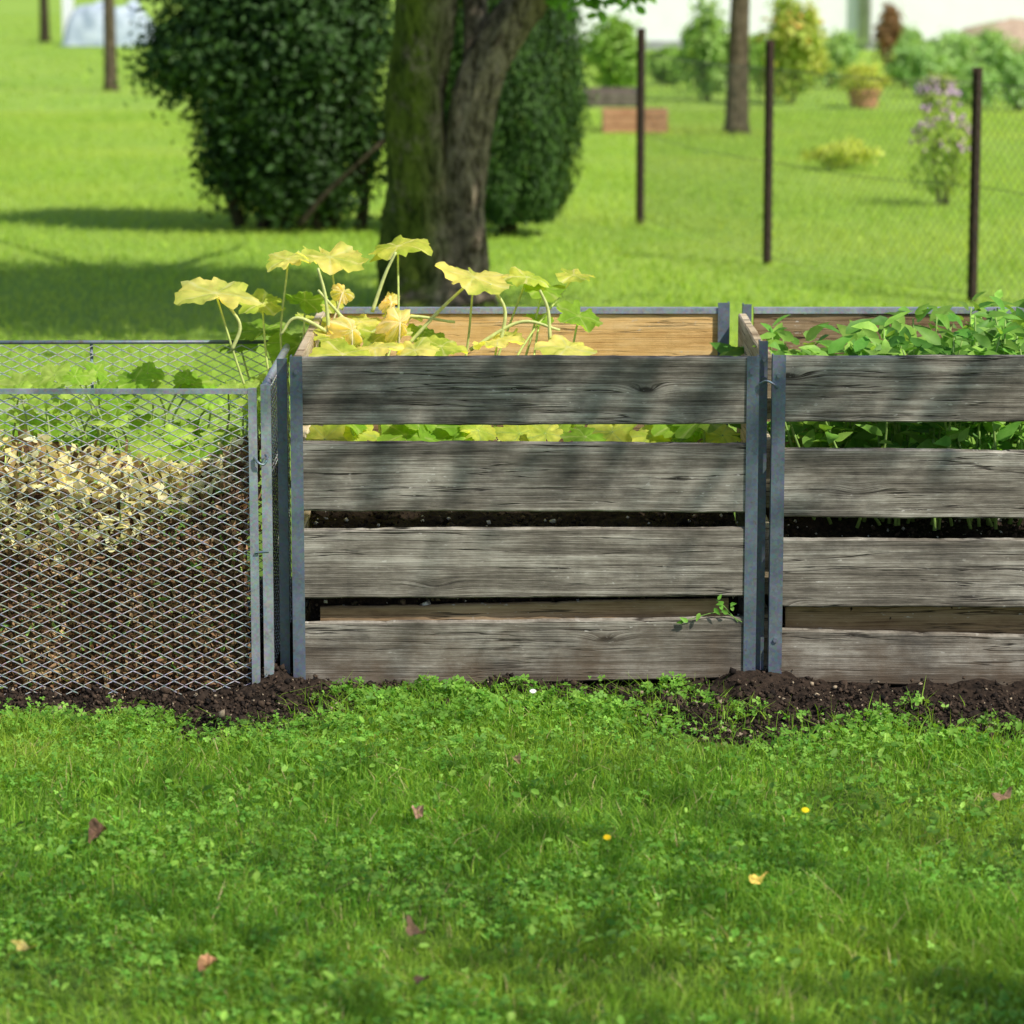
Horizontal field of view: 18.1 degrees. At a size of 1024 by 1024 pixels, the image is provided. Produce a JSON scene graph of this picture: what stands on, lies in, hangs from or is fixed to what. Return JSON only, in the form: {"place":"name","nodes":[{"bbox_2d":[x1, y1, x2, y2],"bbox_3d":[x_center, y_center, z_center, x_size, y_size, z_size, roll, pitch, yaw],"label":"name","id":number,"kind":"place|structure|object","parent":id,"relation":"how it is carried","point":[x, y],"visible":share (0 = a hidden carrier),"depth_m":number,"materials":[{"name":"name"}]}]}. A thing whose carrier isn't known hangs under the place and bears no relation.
{"place":"outdoors","nodes":[
{"label":"outdoors","id":0,"kind":"place"},
{"bbox_2d":[0,697,1023,1023],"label":"lawn grass","id":1,"kind":"structure","parent":0,"point":[1006,941],"depth_m":5.87,"materials":[{"name":"green plant"}]},
{"bbox_2d":[11,940,36,950],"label":"fallen leaf","id":2,"kind":"object","parent":1,"relation":"on","point":[21,945],"visible":1,"depth_m":5.37,"materials":[{"name":"plant"}]},
{"bbox_2d":[88,818,106,843],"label":"fallen leaf","id":3,"kind":"object","parent":1,"relation":"on","point":[96,828],"visible":1,"depth_m":6.08,"materials":[{"name":"plant"}]},
{"bbox_2d":[197,953,216,977],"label":"fallen leaf","id":4,"kind":"object","parent":1,"relation":"on","point":[205,961],"visible":0.99,"depth_m":5.28,"materials":[{"name":"plant"}]},
{"bbox_2d":[406,915,424,935],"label":"fallen leaf","id":5,"kind":"object","parent":1,"relation":"on","point":[412,929],"visible":1,"depth_m":5.47,"materials":[{"name":"plant"}]},
{"bbox_2d":[412,805,423,818],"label":"fallen leaf","id":6,"kind":"object","parent":1,"relation":"on","point":[419,809],"visible":1,"depth_m":6.22,"materials":[{"name":"plant"}]},
{"bbox_2d":[413,975,429,984],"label":"fallen leaf","id":7,"kind":"object","parent":1,"relation":"on","point":[417,978],"visible":1,"depth_m":5.21,"materials":[{"name":"plant"}]},
{"bbox_2d":[512,753,520,763],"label":"fallen leaf","id":8,"kind":"object","parent":1,"relation":"on","point":[516,758],"visible":1,"depth_m":6.62,"materials":[{"name":"plant"}]},
{"bbox_2d":[749,871,767,883],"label":"fallen leaf","id":9,"kind":"object","parent":1,"relation":"on","point":[754,881],"visible":0.99,"depth_m":5.77,"materials":[{"name":"plant"}]},
{"bbox_2d":[992,785,1013,800],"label":"fallen leaf","id":10,"kind":"object","parent":1,"relation":"on","point":[1005,795],"visible":1,"depth_m":6.34,"materials":[{"name":"plant"}]},
{"bbox_2d":[0,0,1023,1023],"bbox_3d":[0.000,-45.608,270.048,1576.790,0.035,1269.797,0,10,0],"label":"ground","id":11,"kind":"structure","parent":0,"point":[24,9],"depth_m":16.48,"materials":[{"name":"green plant"}]},
{"bbox_2d":[39,0,50,41],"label":"slim tree","id":12,"kind":"object","parent":11,"relation":"on","point":[44,21],"visible":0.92,"depth_m":58.84,"materials":[{"name":"brown plant"}]},
{"bbox_2d":[62,0,73,37],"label":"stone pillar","id":13,"kind":"structure","parent":11,"relation":"on","point":[67,8],"depth_m":57.64,"materials":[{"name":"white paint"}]},
{"bbox_2d":[61,0,154,45],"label":"covered pile","id":14,"kind":"object","parent":11,"relation":"on","point":[84,26],"visible":0.77,"depth_m":56.47,"materials":[{"name":"white plastic"}]},
{"bbox_2d":[102,0,119,90],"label":"slim tree","id":15,"kind":"object","parent":11,"relation":"on","point":[110,64],"visible":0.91,"depth_m":38.74,"materials":[{"name":"brown plant"}]},
{"bbox_2d":[88,0,394,230],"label":"evergreen shrub","id":16,"kind":"object","parent":11,"relation":"on","point":[287,125],"visible":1,"depth_m":19.14,"materials":[{"name":"green plant"}]},
{"bbox_2d":[0,14,1013,111],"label":"lawn grass","id":17,"kind":"structure","parent":11,"relation":"on","point":[121,69],"depth_m":43.20,"materials":[{"name":"green plant"}]},
{"bbox_2d":[0,687,1023,1023],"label":"clover","id":18,"kind":"object","parent":11,"relation":"on","point":[170,957],"visible":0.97,"depth_m":5.88,"materials":[{"name":"green plant"}]},
{"bbox_2d":[0,694,1023,1023],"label":"lawn weeds","id":19,"kind":"object","parent":11,"relation":"on","point":[330,972],"visible":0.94,"depth_m":5.97,"materials":[{"name":"green plant"}]},
{"bbox_2d":[0,580,1023,749],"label":"soil","id":20,"kind":"structure","parent":11,"relation":"on","point":[971,685],"depth_m":7.28,"materials":[{"name":"brown soil"}]},
{"bbox_2d":[0,433,262,695],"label":"compost heap","id":21,"kind":"object","parent":20,"relation":"on","point":[233,594],"visible":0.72,"depth_m":7.33,"materials":[{"name":"plant"}]},
{"bbox_2d":[0,429,248,567],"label":"straw","id":22,"kind":"object","parent":21,"relation":"on","point":[159,464],"visible":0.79,"depth_m":7.43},
{"bbox_2d":[0,441,250,690],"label":"fresh clippings","id":23,"kind":"object","parent":21,"relation":"on","point":[90,573],"visible":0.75,"depth_m":7.32,"materials":[{"name":"plant"}]},
{"bbox_2d":[0,340,291,695],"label":"wire compost bin","id":24,"kind":"object","parent":20,"relation":"on","point":[269,504],"visible":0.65,"depth_m":7.27,"materials":[{"name":"metal"}]},
{"bbox_2d":[0,429,260,567],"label":"peelings","id":25,"kind":"object","parent":24,"relation":"in","point":[89,521],"visible":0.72,"depth_m":7.42,"materials":[{"name":"plant"}]},
{"bbox_2d":[0,361,275,477],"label":"squash plant","id":26,"kind":"object","parent":24,"relation":"in","point":[141,377],"visible":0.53,"depth_m":7.81,"materials":[{"name":"green plant"}]},
{"bbox_2d":[5,671,1023,757],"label":"weed fringe","id":27,"kind":"object","parent":20,"relation":"on","point":[480,693],"visible":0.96,"depth_m":7.08,"materials":[{"name":"green plant"}]},
{"bbox_2d":[277,301,777,685],"bbox_3d":[0.034,-0.070,7.804,1.135,0.803,1.033,0,10,0],"label":"wooden compost bin","id":28,"kind":"object","parent":20,"relation":"on","point":[641,367],"visible":0.93,"depth_m":7.33,"materials":[{"name":"grey wood"}]},
{"bbox_2d":[174,235,740,486],"bbox_3d":[-0.134,-0.348,7.756,1.374,0.615,0.811,0,10,0],"label":"squash plant","id":29,"kind":"object","parent":28,"relation":"in","point":[342,335],"visible":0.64,"depth_m":7.75,"materials":[{"name":"yellow plant"}]},
{"bbox_2d":[310,511,737,684],"bbox_3d":[0.029,0.110,7.854,0.989,0.432,0.921,0,10,0],"label":"compost heap","id":30,"kind":"object","parent":28,"relation":"in","point":[596,519],"visible":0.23,"depth_m":7.52,"materials":[{"name":"soil"}]},
{"bbox_2d":[308,511,1023,624],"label":"compost crumbs","id":31,"kind":"object","parent":30,"relation":"on","point":[684,520],"visible":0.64,"depth_m":7.53,"materials":[{"name":"brown soil"}]},
{"bbox_2d":[677,594,741,623],"bbox_3d":[0.451,0.222,7.345,0.153,0.069,0.012,0,10,-2],"label":"weed sprout","id":32,"kind":"object","parent":28,"relation":"in","point":[699,615],"visible":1,"depth_m":7.34,"materials":[{"name":"green plant"}]},
{"bbox_2d":[735,303,1023,685],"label":"wooden compost bin","id":33,"kind":"object","parent":20,"relation":"on","point":[915,589],"visible":0.61,"depth_m":7.33,"materials":[{"name":"grey wood"}]},
{"bbox_2d":[782,516,1023,627],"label":"compost heap","id":34,"kind":"object","parent":33,"relation":"in","point":[821,526],"visible":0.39,"depth_m":7.55,"materials":[{"name":"soil"}]},
{"bbox_2d":[709,314,800,446],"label":"potato plant","id":35,"kind":"object","parent":34,"relation":"on","point":[723,349],"visible":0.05,"depth_m":8.09,"materials":[{"name":"green plant"}]},
{"bbox_2d":[761,332,827,447],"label":"potato plant","id":36,"kind":"object","parent":34,"relation":"on","point":[783,347],"visible":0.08,"depth_m":8.05,"materials":[{"name":"green plant"}]},
{"bbox_2d":[770,352,872,447],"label":"potato plant","id":37,"kind":"object","parent":34,"relation":"on","point":[798,353],"visible":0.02,"depth_m":7.76,"materials":[{"name":"green plant"}]},
{"bbox_2d":[777,319,875,447],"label":"potato plant","id":38,"kind":"object","parent":34,"relation":"on","point":[787,336],"visible":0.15,"depth_m":7.59,"materials":[{"name":"green plant"}]},
{"bbox_2d":[753,335,908,527],"bbox_3d":[0.750,-0.184,7.520,0.368,0.430,0.336,0,10,0],"label":"potato plant","id":39,"kind":"object","parent":34,"relation":"on","point":[794,429],"visible":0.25,"depth_m":7.51,"materials":[{"name":"green plant"}]},
{"bbox_2d":[803,320,866,433],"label":"potato plant","id":40,"kind":"object","parent":34,"relation":"on","point":[811,334],"visible":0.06,"depth_m":7.92,"materials":[{"name":"green plant"}]},
{"bbox_2d":[793,327,917,525],"bbox_3d":[0.796,-0.196,7.496,0.326,0.463,0.206,-4,11,-20],"label":"potato plant","id":41,"kind":"object","parent":34,"relation":"on","point":[859,345],"visible":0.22,"depth_m":7.50,"materials":[{"name":"green plant"}]},
{"bbox_2d":[816,317,981,447],"bbox_3d":[0.939,-0.249,7.813,0.402,0.460,0.289,0,10,0],"label":"potato plant","id":42,"kind":"object","parent":34,"relation":"on","point":[828,343],"visible":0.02,"depth_m":7.85,"materials":[{"name":"green plant"}]},
{"bbox_2d":[851,311,971,523],"bbox_3d":[0.907,-0.217,7.563,0.230,0.480,0.325,-4,11,-23],"label":"potato plant","id":43,"kind":"object","parent":34,"relation":"on","point":[870,329],"visible":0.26,"depth_m":7.50,"materials":[{"name":"green plant"}]},
{"bbox_2d":[835,304,995,440],"bbox_3d":[1.000,-0.281,7.960,0.424,0.470,0.238,9,13,41],"label":"potato plant","id":44,"kind":"object","parent":34,"relation":"on","point":[944,310],"visible":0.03,"depth_m":7.93,"materials":[{"name":"green plant"}]},
{"bbox_2d":[876,313,997,530],"bbox_3d":[0.988,-0.214,7.447,0.260,0.514,0.238,4,11,24],"label":"potato plant","id":45,"kind":"object","parent":34,"relation":"on","point":[950,431],"visible":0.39,"depth_m":7.40,"materials":[{"name":"green plant"}]},
{"bbox_2d":[870,291,1011,440],"bbox_3d":[1.110,-0.311,8.078,0.425,0.489,0.215,3,10,16],"label":"potato plant","id":46,"kind":"object","parent":34,"relation":"on","point":[880,320],"visible":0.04,"depth_m":8.05,"materials":[{"name":"green plant"}]},
{"bbox_2d":[891,301,1023,449],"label":"potato plant","id":47,"kind":"object","parent":34,"relation":"on","point":[920,312],"visible":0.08,"depth_m":7.69,"materials":[{"name":"green plant"}]},
{"bbox_2d":[935,307,1023,528],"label":"potato plant","id":48,"kind":"object","parent":34,"relation":"on","point":[1000,431],"visible":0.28,"depth_m":7.45,"materials":[{"name":"green plant"}]},
{"bbox_2d":[935,296,1023,446],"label":"potato plant","id":49,"kind":"object","parent":34,"relation":"on","point":[945,321],"visible":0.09,"depth_m":7.69,"materials":[{"name":"green plant"}]},
{"bbox_2d":[953,305,1016,443],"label":"potato plant","id":50,"kind":"object","parent":34,"relation":"on","point":[985,314],"visible":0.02,"depth_m":7.85,"materials":[{"name":"green plant"}]},
{"bbox_2d":[971,289,1023,443],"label":"potato plant","id":51,"kind":"object","parent":34,"relation":"on","point":[999,295],"visible":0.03,"depth_m":8.05,"materials":[{"name":"green plant"}]},
{"bbox_2d":[984,310,1023,525],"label":"potato plant","id":52,"kind":"object","parent":34,"relation":"on","point":[1019,431],"visible":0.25,"depth_m":7.50,"materials":[{"name":"green plant"}]},
{"bbox_2d":[0,671,1023,773],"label":"edge grass","id":53,"kind":"structure","parent":11,"relation":"on","point":[348,704],"depth_m":7.02,"materials":[{"name":"green plant"}]},
{"bbox_2d":[376,0,656,306],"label":"forked tree","id":54,"kind":"object","parent":11,"relation":"on","point":[437,176],"visible":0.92,"depth_m":15.21,"materials":[{"name":"brown plant"}]},
{"bbox_2d":[444,0,598,235],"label":"conifer","id":55,"kind":"object","parent":11,"relation":"on","point":[518,191],"visible":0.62,"depth_m":18.90,"materials":[{"name":"green plant"}]},
{"bbox_2d":[603,834,610,853],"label":"lawn flower","id":56,"kind":"object","parent":11,"relation":"on","point":[607,837],"visible":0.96,"depth_m":5.99,"materials":[{"name":"plant"}]},
{"bbox_2d":[584,87,636,105],"bbox_3d":[1.098,-4.591,35.496,0.587,0.149,1.200,0,10,0],"label":"raised bed","id":57,"kind":"object","parent":11,"relation":"on","point":[617,96],"visible":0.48,"depth_m":34.91,"materials":[{"name":"wood"}]},
{"bbox_2d":[577,11,656,86],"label":"garden bush","id":58,"kind":"object","parent":11,"relation":"on","point":[612,51],"visible":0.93,"depth_m":38.30,"materials":[{"name":"green plant"}]},
{"bbox_2d":[602,108,667,132],"bbox_3d":[1.145,-3.653,29.970,0.603,0.210,0.400,0,10,0],"label":"planter","id":59,"kind":"object","parent":11,"relation":"on","point":[622,120],"visible":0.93,"depth_m":29.78,"materials":[{"name":"wood"}]},
{"bbox_2d":[645,43,684,84],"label":"garden bush","id":60,"kind":"object","parent":11,"relation":"on","point":[666,51],"visible":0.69,"depth_m":40.60,"materials":[{"name":"green plant"}]},
{"bbox_2d":[670,0,728,100],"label":"garden bush","id":61,"kind":"object","parent":11,"relation":"on","point":[702,38],"visible":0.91,"depth_m":36.27,"materials":[{"name":"green plant"}]},
{"bbox_2d":[721,0,750,135],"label":"slim tree","id":62,"kind":"object","parent":11,"relation":"on","point":[738,48],"visible":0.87,"depth_m":29.61,"materials":[{"name":"brown plant"}]},
{"bbox_2d":[749,31,766,92],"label":"garden bush","id":63,"kind":"object","parent":11,"relation":"on","point":[756,49],"visible":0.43,"depth_m":38.28,"materials":[{"name":"green plant"}]},
{"bbox_2d":[557,0,1023,49],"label":"house","id":64,"kind":"structure","parent":11,"relation":"on","point":[663,22],"depth_m":54.36,"materials":[{"name":"white paint"}]},
{"bbox_2d":[754,0,833,103],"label":"garden bush","id":65,"kind":"object","parent":11,"relation":"on","point":[795,33],"visible":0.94,"depth_m":35.29,"materials":[{"name":"green plant"}]},
{"bbox_2d":[802,807,808,827],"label":"lawn flower","id":66,"kind":"object","parent":11,"relation":"on","point":[805,809],"visible":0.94,"depth_m":6.18,"materials":[{"name":"plant"}]},
{"bbox_2d":[636,28,1023,301],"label":"wire fence","id":67,"kind":"object","parent":11,"relation":"on","point":[974,180],"visible":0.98,"depth_m":17.20,"materials":[{"name":"metal"}]},
{"bbox_2d":[812,35,852,87],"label":"garden bush","id":68,"kind":"object","parent":11,"relation":"on","point":[837,55],"visible":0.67,"depth_m":39.42,"materials":[{"name":"green plant"}]},
{"bbox_2d":[789,134,885,169],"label":"plant","id":69,"kind":"object","parent":11,"relation":"on","point":[842,154],"visible":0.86,"depth_m":24.80,"materials":[{"name":"green plant"}]},
{"bbox_2d":[820,26,865,62],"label":"bush","id":70,"kind":"object","parent":11,"relation":"on","point":[847,39],"visible":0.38,"depth_m":46.84,"materials":[{"name":"green plant"}]},
{"bbox_2d":[829,60,894,107],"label":"potted plant","id":71,"kind":"object","parent":11,"relation":"on","point":[865,70],"visible":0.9,"depth_m":34.51,"materials":[{"name":"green plant"}]},
{"bbox_2d":[871,0,907,68],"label":"conifer","id":72,"kind":"object","parent":11,"relation":"on","point":[889,28],"visible":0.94,"depth_m":46.00,"materials":[{"name":"brown plant"}]},
{"bbox_2d":[869,21,924,58],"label":"vegetable plant","id":73,"kind":"object","parent":11,"relation":"on","point":[908,29],"visible":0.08,"depth_m":49.44,"materials":[{"name":"green plant"}]},
{"bbox_2d":[878,41,920,88],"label":"vegetable plant","id":74,"kind":"object","parent":11,"relation":"on","point":[897,64],"visible":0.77,"depth_m":39.42,"materials":[{"name":"green plant"}]},
{"bbox_2d":[891,28,935,54],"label":"bush","id":75,"kind":"object","parent":11,"relation":"on","point":[916,37],"visible":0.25,"depth_m":45.36,"materials":[{"name":"green plant"}]},
{"bbox_2d":[904,40,955,94],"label":"vegetable plant","id":76,"kind":"object","parent":11,"relation":"on","point":[923,63],"visible":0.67,"depth_m":37.27,"materials":[{"name":"green plant"}]},
{"bbox_2d":[914,73,960,111],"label":"garden bush","id":77,"kind":"object","parent":11,"relation":"on","point":[945,94],"visible":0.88,"depth_m":33.60,"materials":[{"name":"green plant"}]},
{"bbox_2d":[901,88,989,205],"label":"flowering bush","id":78,"kind":"object","parent":11,"relation":"on","point":[935,170],"visible":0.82,"depth_m":21.39,"materials":[{"name":"green plant"}]},
{"bbox_2d":[929,26,963,56],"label":"bush","id":79,"kind":"object","parent":11,"relation":"on","point":[943,38],"visible":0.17,"depth_m":46.82,"materials":[{"name":"green plant"}]},
{"bbox_2d":[934,28,978,84],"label":"vegetable plant","id":80,"kind":"object","parent":11,"relation":"on","point":[960,47],"visible":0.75,"depth_m":40.56,"materials":[{"name":"green plant"}]},
{"bbox_2d":[953,58,1006,105],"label":"vegetable plant","id":81,"kind":"object","parent":11,"relation":"on","point":[990,75],"visible":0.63,"depth_m":34.87,"materials":[{"name":"green plant"}]},
{"bbox_2d":[964,22,1011,66],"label":"bush","id":82,"kind":"object","parent":11,"relation":"on","point":[987,40],"visible":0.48,"depth_m":44.60,"materials":[{"name":"green plant"}]},
{"bbox_2d":[958,17,1023,60],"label":"soil heap","id":83,"kind":"object","parent":11,"relation":"on","point":[1013,27],"visible":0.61,"depth_m":49.28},
{"bbox_2d":[978,32,1023,91],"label":"vegetable plant","id":84,"kind":"object","parent":11,"relation":"on","point":[1002,54],"visible":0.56,"depth_m":38.32,"materials":[{"name":"green plant"}]},
{"bbox_2d":[994,57,1023,110],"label":"vegetable plant","id":85,"kind":"object","parent":11,"relation":"on","point":[1015,76],"visible":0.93,"depth_m":34.00,"materials":[{"name":"green plant"}]},
{"bbox_2d":[1014,43,1023,61],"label":"vegetable plant","id":86,"kind":"object","parent":11,"relation":"on","point":[1022,50],"visible":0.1,"depth_m":40.65,"materials":[{"name":"green plant"}]}
]}

